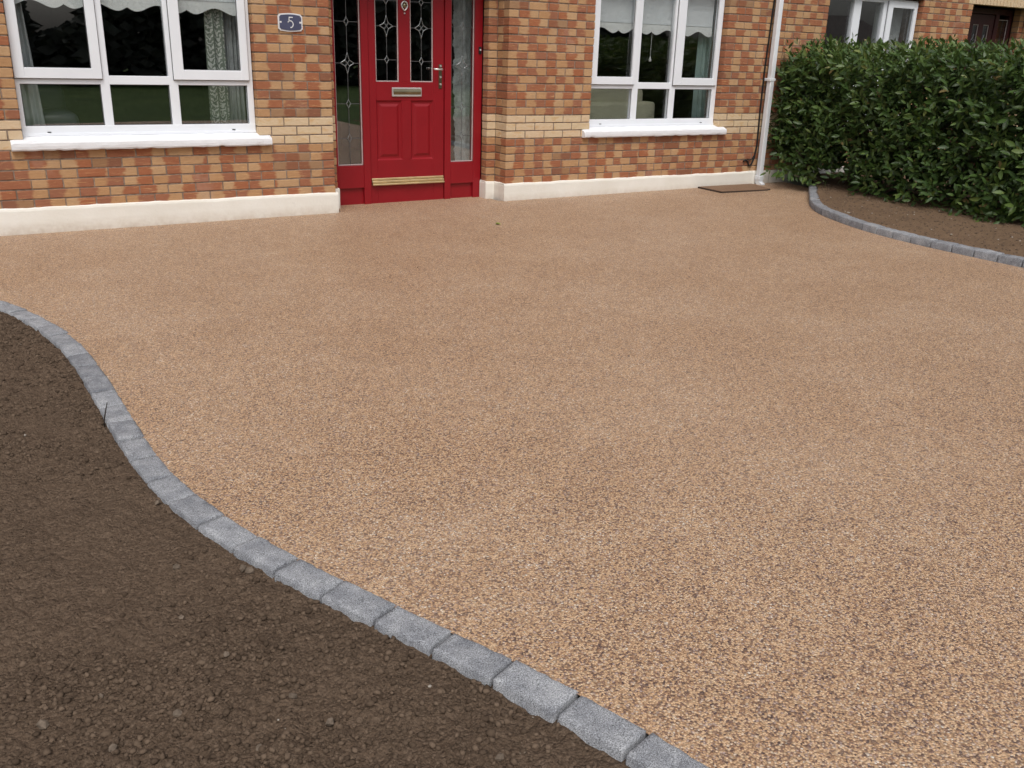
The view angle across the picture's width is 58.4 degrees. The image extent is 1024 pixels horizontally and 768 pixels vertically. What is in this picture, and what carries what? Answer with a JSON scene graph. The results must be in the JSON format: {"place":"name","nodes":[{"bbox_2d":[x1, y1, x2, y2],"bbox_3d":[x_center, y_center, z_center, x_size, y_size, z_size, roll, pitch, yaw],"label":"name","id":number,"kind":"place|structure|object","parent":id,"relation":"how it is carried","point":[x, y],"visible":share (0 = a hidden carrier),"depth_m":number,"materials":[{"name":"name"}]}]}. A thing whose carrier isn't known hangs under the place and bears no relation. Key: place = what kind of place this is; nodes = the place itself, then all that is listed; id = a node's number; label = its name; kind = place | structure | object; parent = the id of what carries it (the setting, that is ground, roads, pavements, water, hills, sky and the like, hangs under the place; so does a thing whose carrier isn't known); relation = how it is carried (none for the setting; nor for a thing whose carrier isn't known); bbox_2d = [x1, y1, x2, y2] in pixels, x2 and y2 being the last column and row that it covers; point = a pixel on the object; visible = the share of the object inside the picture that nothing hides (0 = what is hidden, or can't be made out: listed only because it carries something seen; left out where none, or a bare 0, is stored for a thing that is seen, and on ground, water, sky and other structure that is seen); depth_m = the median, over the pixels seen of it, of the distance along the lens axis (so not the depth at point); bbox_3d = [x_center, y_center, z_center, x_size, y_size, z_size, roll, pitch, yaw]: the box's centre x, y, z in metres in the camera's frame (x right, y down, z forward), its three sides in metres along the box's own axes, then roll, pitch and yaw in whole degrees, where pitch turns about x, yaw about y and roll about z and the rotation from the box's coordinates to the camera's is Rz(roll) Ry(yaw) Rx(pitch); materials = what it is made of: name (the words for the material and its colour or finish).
{"place":"outdoors","nodes":[
{"label":"outdoors","id":0,"kind":"place"},
{"bbox_2d":[0,311,630,767],"bbox_3d":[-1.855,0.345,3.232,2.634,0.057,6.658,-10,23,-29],"label":"soil bed","id":1,"kind":"object","parent":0,"point":[72,587],"visible":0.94,"depth_m":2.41,"materials":[{"name":"brown soil"}]},
{"bbox_2d":[36,719,49,729],"bbox_3d":[-1.078,0.782,2.104,0.030,0.021,0.022,5,20,10],"label":"stone","id":2,"kind":"object","parent":1,"relation":"on","point":[41,724],"visible":1,"depth_m":2.10,"materials":[{"name":"beige stone"}]},
{"bbox_2d":[103,403,106,426],"bbox_3d":[-1.644,0.130,3.708,0.008,0.109,0.032,13,23,28],"label":"twig","id":3,"kind":"object","parent":1,"relation":"on","point":[105,415],"visible":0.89,"depth_m":3.70,"materials":[{"name":"brown wood"}]},
{"bbox_2d":[108,743,117,751],"bbox_3d":[-0.886,0.807,2.033,0.019,0.013,0.021,-10,23,-29],"label":"stone","id":4,"kind":"object","parent":1,"relation":"on","point":[112,746],"visible":1,"depth_m":2.03,"materials":[{"name":"beige stone"}]},
{"bbox_2d":[173,563,180,569],"bbox_3d":[-1.002,0.547,2.738,0.022,0.020,0.015,-7,22,-22],"label":"stone","id":5,"kind":"object","parent":1,"relation":"on","point":[176,566],"visible":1,"depth_m":2.73,"materials":[{"name":"beige stone"}]},
{"bbox_2d":[173,709,181,716],"bbox_3d":[-0.782,0.770,2.140,0.022,0.014,0.022,1,20,-3],"label":"stone","id":6,"kind":"object","parent":1,"relation":"on","point":[177,712],"visible":1,"depth_m":2.13,"materials":[{"name":"beige stone"}]},
{"bbox_2d":[240,565,246,571],"bbox_3d":[-0.802,0.547,2.732,0.016,0.019,0.027,3,20,3],"label":"stone","id":7,"kind":"object","parent":1,"relation":"on","point":[242,568],"visible":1,"depth_m":2.73,"materials":[{"name":"beige stone"}]},
{"bbox_2d":[245,567,253,573],"bbox_3d":[-0.777,0.554,2.710,0.028,0.023,0.025,-10,23,-29],"label":"stone","id":8,"kind":"object","parent":1,"relation":"on","point":[249,570],"visible":1,"depth_m":2.70,"materials":[{"name":"beige stone"}]},
{"bbox_2d":[289,693,296,698],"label":"stone","id":9,"kind":"object","parent":1,"relation":"on","point":[292,695],"visible":1,"depth_m":2.20,"materials":[{"name":"beige stone"}]},
{"bbox_2d":[325,717,333,725],"bbox_3d":[-0.419,0.781,2.116,0.019,0.022,0.024,6,20,11],"label":"stone","id":10,"kind":"object","parent":1,"relation":"on","point":[330,721],"visible":1,"depth_m":2.11,"materials":[{"name":"beige stone"}]},
{"bbox_2d":[495,753,503,760],"bbox_3d":[-0.026,0.827,2.030,0.019,0.018,0.021,9,21,20],"label":"stone","id":11,"kind":"object","parent":1,"relation":"on","point":[499,757],"visible":1,"depth_m":2.02,"materials":[{"name":"beige stone"}]},
{"bbox_2d":[0,182,1023,767],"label":"driveway","id":12,"kind":"structure","parent":0,"point":[708,478],"depth_m":3.73,"materials":[{"name":"beige gravel"}]},
{"bbox_2d":[0,300,708,767],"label":"kerb","id":13,"kind":"structure","parent":12,"relation":"on","point":[550,700],"depth_m":2.52,"materials":[{"name":"grey concrete"}]},
{"bbox_2d":[698,184,769,192],"bbox_3d":[2.597,-2.247,10.527,0.840,0.022,0.460,-10,23,-29],"label":"drain cover","id":14,"kind":"object","parent":12,"relation":"on","point":[735,188],"visible":1,"depth_m":10.45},
{"bbox_2d":[808,183,1023,267],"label":"kerb","id":15,"kind":"structure","parent":12,"relation":"on","point":[817,205],"depth_m":7.71,"materials":[{"name":"grey concrete"}]},
{"bbox_2d":[794,168,1023,256],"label":"soil bed","id":16,"kind":"object","parent":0,"point":[904,225],"visible":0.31,"depth_m":8.50,"materials":[{"name":"brown soil"}]},
{"bbox_2d":[760,33,1023,226],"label":"hedge","id":17,"kind":"object","parent":16,"relation":"on","point":[825,123],"visible":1,"depth_m":9.22,"materials":[{"name":"green plant"}]},
{"label":"ground","id":18,"kind":"structure","parent":0,"visible":0},
{"bbox_2d":[0,0,787,235],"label":"house","id":19,"kind":"structure","parent":18,"relation":"on","point":[349,102],"depth_m":9.02,"materials":[{"name":"brick"}]},
{"bbox_2d":[8,2,45,125],"bbox_3d":[-3.752,-2.650,6.996,0.183,1.430,0.046,-10,23,-29],"label":"curtain","id":20,"kind":"object","parent":19,"relation":"hanging from","point":[33,109],"visible":0.44,"depth_m":7.13,"materials":[{"name":"white fabric"}]},
{"bbox_2d":[19,84,79,124],"bbox_3d":[-4.162,-2.033,7.667,0.960,0.930,0.760,-10,23,-29],"label":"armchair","id":21,"kind":"object","parent":19,"relation":"in","point":[53,103],"visible":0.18,"depth_m":7.80,"materials":[{"name":"fabric"}]},
{"bbox_2d":[14,0,235,15],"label":"roller blind","id":22,"kind":"object","parent":19,"relation":"attached to","point":[198,6],"visible":0.77,"depth_m":7.30,"materials":[{"name":"fabric"}]},
{"bbox_2d":[2,0,272,151],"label":"window","id":23,"kind":"structure","parent":19,"relation":"in","point":[109,135],"depth_m":7.34,"materials":[{"name":"plastic"}]},
{"bbox_2d":[203,0,229,122],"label":"curtain","id":24,"kind":"object","parent":19,"relation":"hanging from","point":[216,60],"visible":0.81,"depth_m":7.74,"materials":[{"name":"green fabric"}]},
{"bbox_2d":[223,2,246,122],"bbox_3d":[-2.388,-2.908,7.823,0.153,1.430,0.047,-10,23,-29],"label":"net curtain","id":25,"kind":"object","parent":19,"relation":"hanging from","point":[237,107],"visible":0.67,"depth_m":7.88,"materials":[{"name":"white fabric"}]},
{"bbox_2d":[277,13,302,31],"bbox_3d":[-1.871,-3.049,7.726,0.210,0.146,0.022,-10,23,-29],"label":"house number sign","id":26,"kind":"object","parent":19,"relation":"attached to","point":[290,22],"visible":1,"depth_m":7.72,"materials":[{"name":"blue ceramic"}]},
{"bbox_2d":[367,0,444,203],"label":"front door","id":27,"kind":"structure","parent":19,"relation":"in","point":[407,116],"depth_m":8.89,"materials":[{"name":"red paint"}]},
{"bbox_2d":[452,0,471,160],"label":"hall curtain","id":28,"kind":"object","parent":19,"relation":"hanging from","point":[461,49],"visible":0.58,"depth_m":9.17,"materials":[{"name":"fabric"}]},
{"bbox_2d":[589,89,654,118],"bbox_3d":[0.604,-2.959,10.547,1.885,0.920,0.950,-10,23,-29],"label":"sofa","id":29,"kind":"object","parent":19,"relation":"in","point":[609,104],"visible":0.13,"depth_m":10.27,"materials":[{"name":"beige fabric"}]},
{"bbox_2d":[582,0,726,137],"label":"window","id":30,"kind":"structure","parent":19,"relation":"in","point":[632,126],"depth_m":9.91,"materials":[{"name":"plastic"}]},
{"bbox_2d":[600,0,714,36],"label":"roller blind","id":31,"kind":"object","parent":19,"relation":"attached to","point":[700,13],"visible":0.77,"depth_m":9.77,"materials":[{"name":"fabric"}]},
{"bbox_2d":[691,0,715,117],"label":"curtain","id":32,"kind":"object","parent":19,"relation":"hanging from","point":[702,67],"visible":0.72,"depth_m":10.39,"materials":[{"name":"white fabric"}]},
{"bbox_2d":[768,0,1023,186],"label":"house","id":33,"kind":"structure","parent":18,"relation":"on","point":[994,21],"depth_m":11.79,"materials":[{"name":"brick"}]},
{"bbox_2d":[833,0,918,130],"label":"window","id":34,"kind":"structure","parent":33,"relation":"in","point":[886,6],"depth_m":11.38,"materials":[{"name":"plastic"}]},
{"bbox_2d":[871,5,902,60],"bbox_3d":[4.776,-4.152,11.857,0.502,1.370,0.047,-10,23,-29],"label":"curtain","id":35,"kind":"object","parent":33,"relation":"hanging from","point":[896,21],"visible":0.15,"depth_m":11.75,"materials":[{"name":"white fabric"}]},
{"bbox_2d":[949,14,994,141],"bbox_3d":[6.490,-4.150,13.066,0.550,2.080,0.049,-10,23,-29],"label":"front door","id":36,"kind":"structure","parent":33,"relation":"in","point":[980,20],"depth_m":12.77,"materials":[{"name":"red paint"}]}
]}

